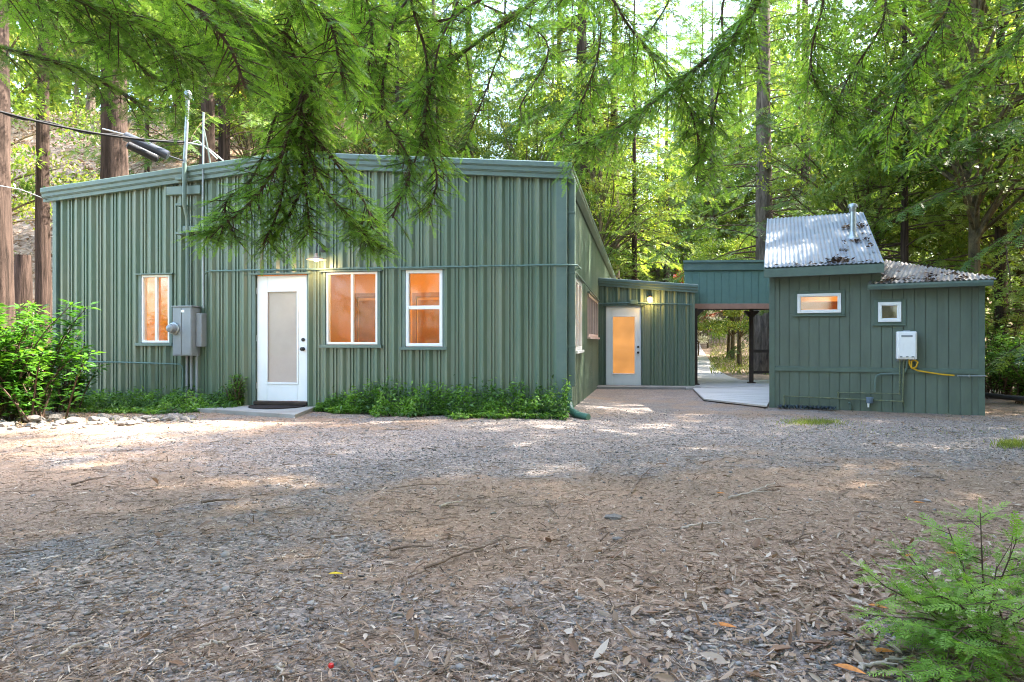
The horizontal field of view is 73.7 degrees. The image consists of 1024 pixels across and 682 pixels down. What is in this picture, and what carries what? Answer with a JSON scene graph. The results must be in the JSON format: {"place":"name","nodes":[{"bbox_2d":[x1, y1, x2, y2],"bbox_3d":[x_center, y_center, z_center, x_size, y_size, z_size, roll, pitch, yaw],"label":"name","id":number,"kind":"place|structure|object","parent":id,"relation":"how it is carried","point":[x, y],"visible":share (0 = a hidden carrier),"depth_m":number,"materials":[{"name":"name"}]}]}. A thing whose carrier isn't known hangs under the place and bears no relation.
{"place":"outdoors","nodes":[
{"label":"outdoors","id":0,"kind":"place"},
{"bbox_2d":[10,0,1006,258],"label":"sky","id":1,"kind":"structure","parent":0,"point":[731,10],"materials":[{"name":"white"}]},
{"bbox_2d":[0,112,1023,681],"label":"ground","id":2,"kind":"structure","parent":0,"point":[690,404],"depth_m":4.33,"materials":[{"name":"grey gravel"}]},
{"bbox_2d":[14,254,33,366],"bbox_3d":[-11.832,-0.374,16.512,0.588,3.400,0.568,0,0,0],"label":"tree stump","id":3,"kind":"object","parent":2,"relation":"on","point":[23,284],"visible":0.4,"depth_m":16.36,"materials":[{"name":"brown wood"}]},
{"bbox_2d":[0,299,106,422],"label":"laurel bush","id":4,"kind":"object","parent":2,"relation":"on","point":[19,398],"visible":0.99,"depth_m":9.39,"materials":[{"name":"green plant"}]},
{"bbox_2d":[0,0,138,366],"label":"redwood tree","id":5,"kind":"object","parent":2,"relation":"on","point":[7,293],"visible":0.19,"depth_m":14.45,"materials":[{"name":"brown plant"}]},
{"bbox_2d":[29,344,109,412],"bbox_3d":[-6.937,0.591,10.644,1.007,1.090,0.993,0,0,29],"label":"laurel bush","id":6,"kind":"object","parent":2,"relation":"on","point":[58,407],"visible":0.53,"depth_m":10.60,"materials":[{"name":"green plant"}]},
{"bbox_2d":[9,0,145,229],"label":"broadleaf tree","id":7,"kind":"object","parent":2,"relation":"on","point":[28,186],"visible":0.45,"depth_m":19.85,"materials":[{"name":"green plant"}]},
{"bbox_2d":[15,3,150,124],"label":"tree","id":8,"kind":"object","parent":2,"relation":"on","point":[75,98],"visible":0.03,"depth_m":43.88,"materials":[{"name":"green plant"}]},
{"bbox_2d":[9,0,183,350],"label":"redwood tree","id":9,"kind":"object","parent":2,"relation":"on","point":[43,285],"visible":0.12,"depth_m":18.88,"materials":[{"name":"brown plant"}]},
{"bbox_2d":[0,384,244,414],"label":"ivy bed","id":10,"kind":"object","parent":2,"relation":"on","point":[146,408],"visible":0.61,"depth_m":10.83,"materials":[{"name":"green plant"}]},
{"bbox_2d":[57,0,215,172],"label":"tree","id":11,"kind":"object","parent":2,"relation":"on","point":[147,127],"visible":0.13,"depth_m":35.96,"materials":[{"name":"green plant"}]},
{"bbox_2d":[12,0,267,178],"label":"redwood tree","id":12,"kind":"object","parent":2,"relation":"on","point":[114,157],"visible":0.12,"depth_m":19.74,"materials":[{"name":"brown plant"}]},
{"bbox_2d":[11,111,364,384],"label":"hillside litter","id":13,"kind":"object","parent":2,"relation":"on","point":[20,236],"visible":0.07,"depth_m":38.34,"materials":[{"name":"brown plant"}]},
{"bbox_2d":[482,22,541,155],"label":"redwood tree","id":14,"kind":"object","parent":13,"relation":"on","point":[517,36],"visible":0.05,"depth_m":45.98,"materials":[{"name":"green plant"}]},
{"bbox_2d":[500,8,574,161],"bbox_3d":[1.301,-8.231,36.038,6.604,18.611,6.736,0,0,-42],"label":"redwood tree","id":15,"kind":"object","parent":13,"relation":"on","point":[524,66],"visible":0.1,"depth_m":35.84,"materials":[{"name":"green plant"}]},
{"bbox_2d":[90,0,296,151],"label":"broadleaf tree","id":16,"kind":"object","parent":2,"relation":"on","point":[173,118],"visible":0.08,"depth_m":31.14,"materials":[{"name":"green plant"}]},
{"bbox_2d":[0,0,407,275],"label":"redwood tree","id":17,"kind":"object","parent":2,"relation":"on","point":[258,46],"visible":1,"depth_m":4.27,"materials":[{"name":"green plant"}]},
{"bbox_2d":[128,0,312,163],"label":"redwood tree","id":18,"kind":"object","parent":2,"relation":"on","point":[208,106],"visible":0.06,"depth_m":26.80,"materials":[{"name":"brown plant"}]},
{"bbox_2d":[87,0,355,179],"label":"redwood tree","id":19,"kind":"object","parent":2,"relation":"on","point":[223,147],"visible":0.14,"depth_m":27.73,"materials":[{"name":"green plant"}]},
{"bbox_2d":[151,0,341,157],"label":"broadleaf tree","id":20,"kind":"object","parent":2,"relation":"on","point":[244,139],"visible":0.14,"depth_m":29.16,"materials":[{"name":"green plant"}]},
{"bbox_2d":[195,405,314,417],"bbox_3d":[-3.748,1.087,10.657,2.039,0.085,1.160,0,0,26],"label":"door pad","id":21,"kind":"object","parent":2,"relation":"on","point":[281,413],"depth_m":10.27,"materials":[{"name":"concrete"}]},
{"bbox_2d":[243,0,377,152],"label":"redwood tree","id":22,"kind":"object","parent":2,"relation":"on","point":[335,97],"visible":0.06,"depth_m":32.89,"materials":[{"name":"green plant"}]},
{"bbox_2d":[40,152,615,419],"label":"metal building","id":23,"kind":"structure","parent":2,"relation":"on","point":[309,338],"depth_m":10.97,"materials":[{"name":"paint"}]},
{"bbox_2d":[134,273,174,345],"bbox_3d":[-5.956,-0.523,11.424,0.709,1.212,0.145,0,0,11],"label":"window","id":24,"kind":"structure","parent":23,"relation":"in","point":[142,277],"depth_m":11.43,"materials":[{"name":"white plastic"}]},
{"bbox_2d":[166,91,201,305],"bbox_3d":[-5.415,-2.312,11.193,0.620,3.547,0.240,0,0,11],"label":"service mast","id":25,"kind":"object","parent":23,"relation":"attached to","point":[184,190],"visible":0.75,"depth_m":11.18,"materials":[{"name":"metal"}]},
{"bbox_2d":[0,110,183,142],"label":"power cable","id":26,"kind":"object","parent":25,"relation":"attached to","point":[76,129],"visible":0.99,"depth_m":10.16,"materials":[{"name":"black rubber"}]},
{"bbox_2d":[102,128,183,161],"bbox_3d":[-5.849,-3.104,10.819,1.193,0.499,0.295,0,0,-18],"label":"cable splice case","id":27,"kind":"object","parent":25,"relation":"attached to","point":[152,152],"visible":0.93,"depth_m":10.81,"materials":[{"name":"grey plastic"}]},
{"bbox_2d":[166,305,206,407],"bbox_3d":[-5.312,0.273,11.099,0.512,1.693,0.387,0,0,11],"label":"electric meter","id":28,"kind":"object","parent":23,"relation":"attached to","point":[187,328],"visible":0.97,"depth_m":11.08,"materials":[{"name":"grey metal"}]},
{"bbox_2d":[202,112,210,307],"bbox_3d":[-5.033,-2.128,11.287,0.065,3.186,0.388,0,0,-2],"label":"antenna pole","id":29,"kind":"object","parent":23,"relation":"attached to","point":[203,132],"visible":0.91,"depth_m":11.11,"materials":[{"name":"silver metal"}]},
{"bbox_2d":[220,372,248,405],"bbox_3d":[-4.482,0.817,11.002,0.466,0.633,0.367,0,0,-27],"label":"bush","id":30,"kind":"object","parent":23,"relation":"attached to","point":[235,385],"visible":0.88,"depth_m":11.00,"materials":[{"name":"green plant"}]},
{"bbox_2d":[256,275,306,400],"bbox_3d":[-3.723,-0.044,11.017,0.904,2.027,0.120,0,0,11],"label":"door","id":31,"kind":"structure","parent":23,"relation":"in","point":[281,337],"depth_m":11.05,"materials":[{"name":"white paint"}]},
{"bbox_2d":[319,269,382,347],"bbox_3d":[-2.525,-0.503,10.779,1.041,1.224,0.145,0,0,11],"label":"window","id":32,"kind":"structure","parent":23,"relation":"in","point":[377,272],"depth_m":10.77,"materials":[{"name":"white plastic"}]},
{"bbox_2d":[355,292,438,342],"bbox_3d":[-1.773,0.015,14.084,3.170,2.030,0.048,0,0,11],"label":"interior door","id":33,"kind":"structure","parent":23,"relation":"in","point":[428,319],"depth_m":14.11,"materials":[{"name":"brown wood"}]},
{"bbox_2d":[204,264,599,300],"bbox_3d":[0.089,-0.850,12.461,9.546,0.626,4.719,0,0,-40],"label":"electrical conduit","id":34,"kind":"object","parent":23,"relation":"attached to","point":[470,266],"visible":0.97,"depth_m":10.61,"materials":[{"name":"metal"}]},
{"bbox_2d":[399,268,447,349],"bbox_3d":[-1.357,-0.492,10.560,0.775,1.264,0.145,0,0,11],"label":"window","id":35,"kind":"structure","parent":23,"relation":"in","point":[406,272],"depth_m":10.55,"materials":[{"name":"white plastic"}]},
{"bbox_2d":[576,275,583,353],"bbox_3d":[1.166,-0.445,12.049,0.115,1.310,1.440,0,0,11],"label":"window","id":36,"kind":"structure","parent":23,"relation":"in","point":[579,282],"depth_m":12.07,"materials":[{"name":"white plastic"}]},
{"bbox_2d":[587,291,599,338],"bbox_3d":[1.899,-0.544,15.949,0.115,0.999,3.364,0,0,11],"label":"window","id":37,"kind":"structure","parent":23,"relation":"in","point":[592,302],"depth_m":15.69,"materials":[{"name":"paint"}]},
{"bbox_2d":[297,47,428,155],"bbox_3d":[-7.052,-8.739,33.034,7.046,10.159,8.565,0,0,-17],"label":"broadleaf tree","id":38,"kind":"object","parent":2,"relation":"on","point":[369,143],"visible":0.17,"depth_m":31.85,"materials":[{"name":"green plant"}]},
{"bbox_2d":[305,0,449,157],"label":"redwood tree","id":39,"kind":"object","parent":2,"relation":"on","point":[407,42],"visible":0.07,"depth_m":37.79,"materials":[{"name":"green plant"}]},
{"bbox_2d":[322,0,476,158],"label":"redwood tree","id":40,"kind":"object","parent":2,"relation":"on","point":[397,88],"visible":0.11,"depth_m":32.96,"materials":[{"name":"green plant"}]},
{"bbox_2d":[366,0,493,158],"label":"redwood tree","id":41,"kind":"object","parent":2,"relation":"on","point":[433,8],"visible":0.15,"depth_m":33.90,"materials":[{"name":"green plant"}]},
{"bbox_2d":[348,0,532,157],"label":"broadleaf tree","id":42,"kind":"object","parent":2,"relation":"on","point":[447,137],"visible":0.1,"depth_m":38.43,"materials":[{"name":"green plant"}]},
{"bbox_2d":[312,367,571,419],"bbox_3d":[-1.163,0.778,10.038,4.083,0.741,1.058,0,0,10],"label":"ivy bed","id":43,"kind":"object","parent":2,"relation":"on","point":[375,408],"visible":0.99,"depth_m":10.08,"materials":[{"name":"green plant"}]},
{"bbox_2d":[293,0,596,247],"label":"redwood tree","id":44,"kind":"object","parent":2,"relation":"on","point":[501,25],"visible":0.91,"depth_m":5.53,"materials":[{"name":"green plant"}]},
{"bbox_2d":[404,0,534,157],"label":"redwood tree","id":45,"kind":"object","parent":2,"relation":"on","point":[482,74],"visible":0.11,"depth_m":37.84,"materials":[{"name":"green plant"}]},
{"bbox_2d":[423,91,548,160],"bbox_3d":[-1.987,-6.106,35.805,8.874,12.779,8.024,0,0,-6],"label":"broadleaf tree","id":46,"kind":"object","parent":2,"relation":"on","point":[477,134],"visible":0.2,"depth_m":34.35,"materials":[{"name":"green plant"}]},
{"bbox_2d":[447,0,526,158],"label":"redwood tree","id":47,"kind":"object","parent":2,"relation":"on","point":[485,24],"visible":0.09,"depth_m":41.79,"materials":[{"name":"green plant"}]},
{"bbox_2d":[9,0,988,274],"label":"distant wood","id":48,"kind":"object","parent":2,"relation":"on","point":[55,90],"depth_m":63.28,"materials":[{"name":"green plant"}]},
{"bbox_2d":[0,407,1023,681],"bbox_3d":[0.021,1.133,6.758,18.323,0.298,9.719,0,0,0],"label":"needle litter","id":49,"kind":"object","parent":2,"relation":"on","point":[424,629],"visible":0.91,"depth_m":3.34,"materials":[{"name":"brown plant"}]},
{"bbox_2d":[0,412,1023,681],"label":"dry leaves","id":50,"kind":"object","parent":2,"relation":"on","point":[778,648],"visible":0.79,"depth_m":2.71,"materials":[{"name":"brown plant"}]},
{"bbox_2d":[0,418,1023,681],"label":"twig litter","id":51,"kind":"object","parent":2,"relation":"on","point":[486,570],"visible":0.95,"depth_m":3.58,"materials":[{"name":"brown wood"}]},
{"bbox_2d":[13,334,1023,450],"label":"grass","id":52,"kind":"structure","parent":2,"relation":"on","point":[1011,443],"depth_m":10.28,"materials":[{"name":"plant"}]},
{"bbox_2d":[443,87,628,262],"bbox_3d":[1.104,-5.467,32.977,9.431,13.582,8.528,0,0,43],"label":"broadleaf tree","id":53,"kind":"object","parent":2,"relation":"on","point":[511,143],"visible":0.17,"depth_m":32.32,"materials":[{"name":"green plant"}]},
{"bbox_2d":[495,0,649,262],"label":"redwood tree","id":54,"kind":"object","parent":2,"relation":"on","point":[540,124],"visible":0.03,"depth_m":40.29,"materials":[{"name":"green plant"}]},
{"bbox_2d":[501,81,661,277],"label":"broadleaf tree","id":55,"kind":"object","parent":2,"relation":"on","point":[623,245],"visible":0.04,"depth_m":42.96,"materials":[{"name":"green plant"}]},
{"bbox_2d":[491,0,675,204],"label":"redwood tree","id":56,"kind":"object","parent":2,"relation":"on","point":[581,45],"visible":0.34,"depth_m":32.79,"materials":[{"name":"green plant"}]},
{"bbox_2d":[500,57,709,269],"bbox_3d":[4.241,-5.682,31.183,9.660,13.912,8.735,0,0,1],"label":"broadleaf tree","id":57,"kind":"object","parent":2,"relation":"on","point":[644,204],"visible":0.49,"depth_m":30.54,"materials":[{"name":"green plant"}]},
{"bbox_2d":[530,0,685,277],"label":"redwood tree","id":58,"kind":"object","parent":2,"relation":"on","point":[598,111],"visible":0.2,"depth_m":33.66,"materials":[{"name":"green plant"}]},
{"bbox_2d":[522,0,699,277],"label":"redwood tree","id":59,"kind":"object","parent":2,"relation":"on","point":[612,61],"visible":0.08,"depth_m":35.89,"materials":[{"name":"green plant"}]},
{"bbox_2d":[596,39,682,280],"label":"redwood tree","id":60,"kind":"object","parent":2,"relation":"on","point":[645,210],"visible":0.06,"depth_m":47.77,"materials":[{"name":"green plant"}]},
{"bbox_2d":[572,0,716,331],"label":"redwood tree","id":61,"kind":"object","parent":2,"relation":"on","point":[635,265],"visible":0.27,"depth_m":31.75,"materials":[{"name":"green plant"}]},
{"bbox_2d":[598,278,697,385],"bbox_3d":[3.909,-0.188,19.850,2.567,2.976,4.175,0,0,11],"label":"metal annex","id":62,"kind":"object","parent":2,"relation":"on","point":[645,344],"visible":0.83,"depth_m":17.95,"materials":[{"name":"paint"}]},
{"bbox_2d":[606,306,640,384],"bbox_3d":[2.943,0.127,18.081,0.928,2.098,0.120,0,0,11],"label":"door","id":63,"kind":"structure","parent":62,"relation":"in","point":[623,323],"depth_m":18.11,"materials":[{"name":"white paint"}]},
{"bbox_2d":[597,385,700,389],"bbox_3d":[3.468,1.232,17.529,2.657,0.135,0.800,0,0,11],"label":"door slab","id":64,"kind":"structure","parent":2,"relation":"on","point":[636,387],"depth_m":17.36,"materials":[{"name":"concrete"}]},
{"bbox_2d":[620,62,695,281],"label":"redwood tree","id":65,"kind":"object","parent":2,"relation":"on","point":[658,276],"visible":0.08,"depth_m":51.94,"materials":[{"name":"green plant"}]},
{"bbox_2d":[619,0,724,282],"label":"redwood tree","id":66,"kind":"object","parent":2,"relation":"on","point":[666,275],"visible":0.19,"depth_m":44.85,"materials":[{"name":"green plant"}]},
{"bbox_2d":[642,0,751,312],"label":"redwood tree","id":67,"kind":"object","parent":2,"relation":"on","point":[692,32],"visible":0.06,"depth_m":55.15,"materials":[{"name":"green plant"}]},
{"bbox_2d":[649,123,754,320],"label":"broadleaf tree","id":68,"kind":"object","parent":2,"relation":"on","point":[696,207],"visible":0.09,"depth_m":51.11,"materials":[{"name":"green plant"}]},
{"bbox_2d":[656,0,755,319],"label":"redwood tree","id":69,"kind":"object","parent":2,"relation":"on","point":[714,214],"visible":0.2,"depth_m":47.89,"materials":[{"name":"green plant"}]},
{"bbox_2d":[676,224,755,366],"bbox_3d":[9.118,-1.650,27.686,5.058,5.968,5.103,0,0,-39],"label":"broadleaf tree","id":70,"kind":"object","parent":2,"relation":"on","point":[724,248],"visible":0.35,"depth_m":27.36,"materials":[{"name":"green plant"}]},
{"bbox_2d":[682,237,753,359],"bbox_3d":[10.252,-1.805,31.674,5.058,5.968,5.103,0,0,-3],"label":"broadleaf tree","id":71,"kind":"object","parent":2,"relation":"on","point":[732,333],"visible":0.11,"depth_m":31.45,"materials":[{"name":"green plant"}]},
{"bbox_2d":[689,242,751,357],"bbox_3d":[10.605,-1.871,32.875,5.103,5.968,5.058,0,0,14],"label":"broadleaf tree","id":72,"kind":"object","parent":2,"relation":"on","point":[728,341],"visible":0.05,"depth_m":32.89,"materials":[{"name":"green plant"}]},
{"bbox_2d":[693,386,768,408],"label":"wooden ramp","id":73,"kind":"structure","parent":2,"relation":"on","point":[758,397],"depth_m":14.61,"materials":[{"name":"grey wood"}]},
{"bbox_2d":[697,1,772,238],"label":"redwood tree","id":74,"kind":"object","parent":2,"relation":"on","point":[730,24],"visible":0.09,"depth_m":56.88,"materials":[{"name":"green plant"}]},
{"bbox_2d":[685,147,793,259],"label":"broadleaf tree","id":75,"kind":"object","parent":2,"relation":"on","point":[724,234],"visible":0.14,"depth_m":49.67,"materials":[{"name":"green plant"}]},
{"bbox_2d":[712,34,799,258],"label":"redwood tree","id":76,"kind":"object","parent":2,"relation":"on","point":[752,127],"visible":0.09,"depth_m":46.88,"materials":[{"name":"green plant"}]},
{"bbox_2d":[717,2,813,231],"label":"redwood tree","id":77,"kind":"object","parent":2,"relation":"on","point":[785,212],"visible":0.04,"depth_m":50.30,"materials":[{"name":"green plant"}]},
{"bbox_2d":[645,0,887,373],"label":"redwood tree","id":78,"kind":"object","parent":2,"relation":"on","point":[763,202],"visible":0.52,"depth_m":23.82,"materials":[{"name":"green plant"}]},
{"bbox_2d":[537,0,1023,218],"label":"redwood tree","id":79,"kind":"object","parent":2,"relation":"on","point":[723,54],"visible":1,"depth_m":7.15,"materials":[{"name":"green plant"}]},
{"bbox_2d":[734,0,847,253],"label":"redwood tree","id":80,"kind":"object","parent":2,"relation":"on","point":[780,200],"visible":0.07,"depth_m":45.91,"materials":[{"name":"green plant"}]},
{"bbox_2d":[698,0,908,358],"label":"redwood tree","id":81,"kind":"object","parent":2,"relation":"on","point":[733,352],"visible":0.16,"depth_m":30.11,"materials":[{"name":"green plant"}]},
{"bbox_2d":[749,24,900,215],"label":"broadleaf tree","id":82,"kind":"object","parent":2,"relation":"on","point":[830,208],"visible":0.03,"depth_m":43.25,"materials":[{"name":"green plant"}]},
{"bbox_2d":[726,0,1022,261],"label":"broadleaf tree","id":83,"kind":"object","parent":2,"relation":"on","point":[841,206],"visible":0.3,"depth_m":19.73,"materials":[{"name":"green plant"}]},
{"bbox_2d":[764,212,996,415],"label":"wooden shed","id":84,"kind":"structure","parent":2,"relation":"on","point":[835,327],"depth_m":11.91,"materials":[{"name":"paint"}]},
{"bbox_2d":[793,290,844,316],"bbox_3d":[5.462,-0.670,12.158,0.850,0.462,0.085,0,0,24],"label":"window","id":85,"kind":"structure","parent":84,"relation":"in","point":[840,311],"depth_m":12.12,"materials":[{"name":"white plastic"}]},
{"bbox_2d":[847,203,858,238],"bbox_3d":[6.487,-2.245,13.000,0.260,0.752,0.260,0,0,0],"label":"flue pipe","id":86,"kind":"object","parent":84,"relation":"on","point":[852,211],"visible":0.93,"depth_m":12.95,"materials":[{"name":"metal"}]},
{"bbox_2d":[767,222,993,282],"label":"roof litter","id":87,"kind":"object","parent":84,"relation":"on","point":[871,244],"visible":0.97,"depth_m":11.87,"materials":[{"name":"brown plant"}]},
{"bbox_2d":[872,299,905,325],"bbox_3d":[6.466,-0.488,11.711,0.510,0.450,0.085,0,0,24],"label":"window","id":88,"kind":"structure","parent":84,"relation":"in","point":[900,320],"depth_m":11.68,"materials":[{"name":"white plastic"}]},
{"bbox_2d":[896,330,916,361],"bbox_3d":[6.651,0.083,11.517,0.299,0.531,0.204,0,0,24],"label":"water heater","id":89,"kind":"object","parent":84,"relation":"attached to","point":[906,344],"visible":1,"depth_m":11.44,"materials":[{"name":"white metal"}]},
{"bbox_2d":[751,0,1023,274],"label":"broadleaf tree","id":90,"kind":"object","parent":2,"relation":"on","point":[978,228],"visible":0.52,"depth_m":16.92,"materials":[{"name":"green plant"}]},
{"bbox_2d":[756,0,1023,347],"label":"redwood tree","id":91,"kind":"object","parent":2,"relation":"on","point":[905,249],"visible":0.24,"depth_m":18.89,"materials":[{"name":"green plant"}]},
{"bbox_2d":[817,0,1023,346],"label":"redwood tree","id":92,"kind":"object","parent":2,"relation":"on","point":[1019,266],"visible":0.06,"depth_m":21.33,"materials":[{"name":"green plant"}]},
{"bbox_2d":[833,0,1023,350],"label":"redwood tree","id":93,"kind":"object","parent":2,"relation":"on","point":[937,213],"visible":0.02,"depth_m":20.80,"materials":[{"name":"green plant"}]},
{"bbox_2d":[838,0,1023,356],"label":"redwood tree","id":94,"kind":"object","parent":2,"relation":"on","point":[1000,296],"visible":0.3,"depth_m":17.89,"materials":[{"name":"green plant"}]},
{"bbox_2d":[842,497,1023,681],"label":"redwood sapling","id":95,"kind":"object","parent":2,"relation":"on","point":[944,638],"visible":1,"depth_m":2.33,"materials":[{"name":"green plant"}]},
{"bbox_2d":[870,72,1023,325],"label":"broadleaf tree","id":96,"kind":"object","parent":2,"relation":"on","point":[1007,216],"visible":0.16,"depth_m":19.21,"materials":[{"name":"green plant"}]},
{"bbox_2d":[877,0,1023,271],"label":"redwood tree","id":97,"kind":"object","parent":2,"relation":"on","point":[1002,123],"visible":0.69,"depth_m":15.61,"materials":[{"name":"green plant"}]},
{"bbox_2d":[877,4,1023,382],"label":"redwood tree","id":98,"kind":"object","parent":2,"relation":"on","point":[1019,272],"visible":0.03,"depth_m":19.86,"materials":[{"name":"green plant"}]},
{"bbox_2d":[954,218,1023,376],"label":"redwood tree","id":99,"kind":"object","parent":2,"relation":"on","point":[963,268],"visible":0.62,"depth_m":14.00,"materials":[{"name":"green plant"}]},
{"bbox_2d":[985,326,1023,398],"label":"forest shrub","id":100,"kind":"object","parent":2,"relation":"on","point":[1003,386],"visible":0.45,"depth_m":14.38,"materials":[{"name":"green plant"}]},
{"bbox_2d":[985,304,1023,388],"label":"forest shrub","id":101,"kind":"object","parent":2,"relation":"on","point":[987,332],"visible":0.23,"depth_m":17.33,"materials":[{"name":"green plant"}]},
{"bbox_2d":[988,337,1023,404],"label":"forest shrub","id":102,"kind":"object","parent":2,"relation":"on","point":[1017,374],"visible":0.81,"depth_m":13.35,"materials":[{"name":"green plant"}]},
{"bbox_2d":[995,127,1023,372],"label":"redwood tree","id":103,"kind":"object","parent":2,"relation":"on","point":[1017,354],"visible":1,"depth_m":12.14,"materials":[{"name":"green plant"}]},
{"bbox_2d":[698,343,739,379],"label":"path","id":104,"kind":"structure","parent":0,"point":[704,372],"depth_m":23.96,"materials":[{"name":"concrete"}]},
{"bbox_2d":[686,380,768,389],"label":"pavement","id":105,"kind":"structure","parent":0,"point":[722,383],"depth_m":18.79,"materials":[{"name":"concrete"}]},
{"bbox_2d":[683,260,768,384],"bbox_3d":[6.739,-0.491,19.239,4.234,3.322,2.304,0,0,3],"label":"breezeway","id":106,"kind":"object","parent":105,"relation":"on","point":[733,284],"visible":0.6,"depth_m":18.23,"materials":[{"name":"paint"}]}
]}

